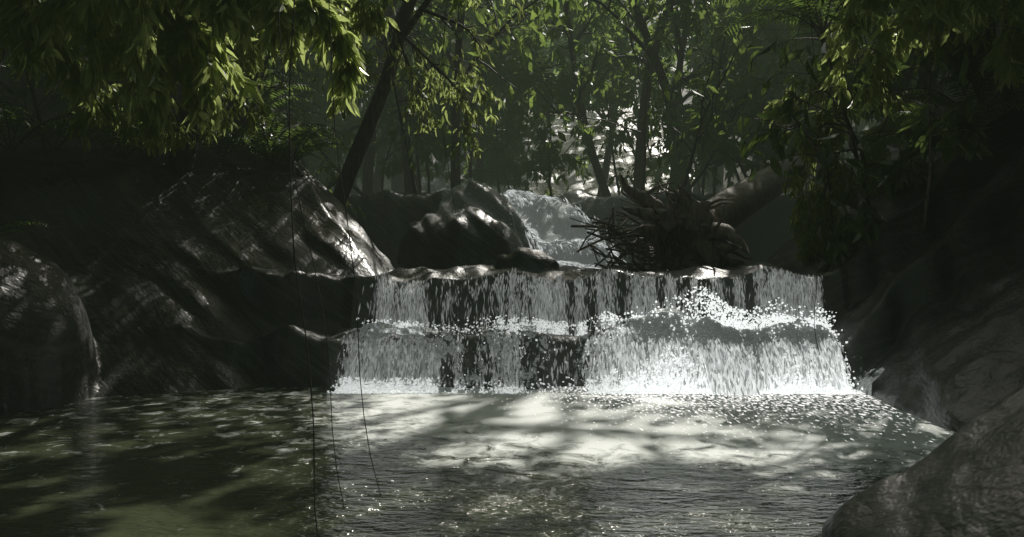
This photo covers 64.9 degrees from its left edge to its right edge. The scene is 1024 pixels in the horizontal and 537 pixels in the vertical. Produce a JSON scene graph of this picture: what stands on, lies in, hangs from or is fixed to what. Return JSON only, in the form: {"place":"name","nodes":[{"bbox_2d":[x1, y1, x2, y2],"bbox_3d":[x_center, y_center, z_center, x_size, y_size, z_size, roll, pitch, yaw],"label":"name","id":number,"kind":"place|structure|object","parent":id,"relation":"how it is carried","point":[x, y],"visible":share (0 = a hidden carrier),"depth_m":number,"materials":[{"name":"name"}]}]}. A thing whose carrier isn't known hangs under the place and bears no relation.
{"place":"outdoors","nodes":[
{"label":"outdoors","id":0,"kind":"place"},
{"bbox_2d":[0,6,1023,536],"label":"ground","id":1,"kind":"structure","parent":0,"point":[132,274],"depth_m":8.92,"materials":[{"name":"grey stone"}]},
{"bbox_2d":[0,16,314,154],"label":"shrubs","id":2,"kind":"object","parent":1,"relation":"on","point":[42,82],"visible":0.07,"depth_m":11.36,"materials":[{"name":"green plant"}]},
{"bbox_2d":[0,0,502,163],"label":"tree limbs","id":3,"kind":"object","parent":1,"relation":"on","point":[206,45],"visible":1,"depth_m":5.13,"materials":[{"name":"green plant"}]},
{"bbox_2d":[167,0,534,207],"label":"tree","id":4,"kind":"object","parent":1,"relation":"on","point":[182,161],"visible":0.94,"depth_m":12.04,"materials":[{"name":"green plant"}]},
{"bbox_2d":[0,386,955,536],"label":"water pool","id":5,"kind":"structure","parent":1,"relation":"on","point":[576,462],"depth_m":4.98,"materials":[{"name":"grey"}]},
{"bbox_2d":[0,0,1023,239],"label":"bushes","id":6,"kind":"object","parent":1,"relation":"on","point":[8,115],"visible":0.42,"depth_m":10.90,"materials":[{"name":"green leaf"}]},
{"bbox_2d":[441,181,632,268],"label":"waterfall","id":7,"kind":"structure","parent":1,"relation":"on","point":[557,225],"depth_m":13.63,"materials":[{"name":"liquid"}]},
{"bbox_2d":[365,0,728,193],"bbox_3d":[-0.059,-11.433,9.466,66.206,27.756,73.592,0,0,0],"label":"tree","id":8,"kind":"object","parent":1,"relation":"on","point":[397,183],"visible":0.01,"depth_m":31.46,"materials":[{"name":"green plant"}]},
{"bbox_2d":[335,307,884,395],"bbox_3d":[0.825,1.138,8.100,5.350,1.471,1.100,0,0,0],"label":"water splash","id":9,"kind":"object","parent":1,"relation":"on","point":[709,329],"depth_m":8.13,"materials":[{"name":"liquid"}]},
{"bbox_2d":[569,152,821,272],"bbox_3d":[3.149,-1.053,12.823,2.693,2.412,5.692,0,0,33],"label":"driftwood root ball","id":10,"kind":"object","parent":1,"relation":"on","point":[685,230],"visible":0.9,"depth_m":11.02,"materials":[{"name":"brown wood"}]},
{"bbox_2d":[675,0,1023,274],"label":"trees","id":11,"kind":"object","parent":1,"relation":"on","point":[951,137],"visible":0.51,"depth_m":9.29,"materials":[{"name":"green plant"}]},
{"bbox_2d":[760,0,1023,267],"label":"tree limbs","id":12,"kind":"object","parent":1,"relation":"on","point":[968,18],"visible":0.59,"depth_m":7.86,"materials":[{"name":"green plant"}]},
{"bbox_2d":[278,0,819,536],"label":"vines","id":13,"kind":"object","parent":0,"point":[352,258],"visible":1,"depth_m":3.46,"materials":[{"name":"green plant"}]},
{"bbox_2d":[327,189,862,395],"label":"waterfall","id":14,"kind":"structure","parent":0,"point":[669,377],"depth_m":8.16,"materials":[{"name":"liquid"}]},
{"bbox_2d":[348,288,827,372],"bbox_3d":[0.758,0.579,8.024,4.688,0.851,0.557,0,0,0],"label":"waterfall spray","id":15,"kind":"object","parent":14,"relation":"on","point":[604,345],"visible":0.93,"depth_m":7.95,"materials":[{"name":"liquid"}]},
{"bbox_2d":[240,0,950,220],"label":"trees","id":16,"kind":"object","parent":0,"point":[520,67],"depth_m":17.19,"materials":[{"name":"green plant"}]}
]}

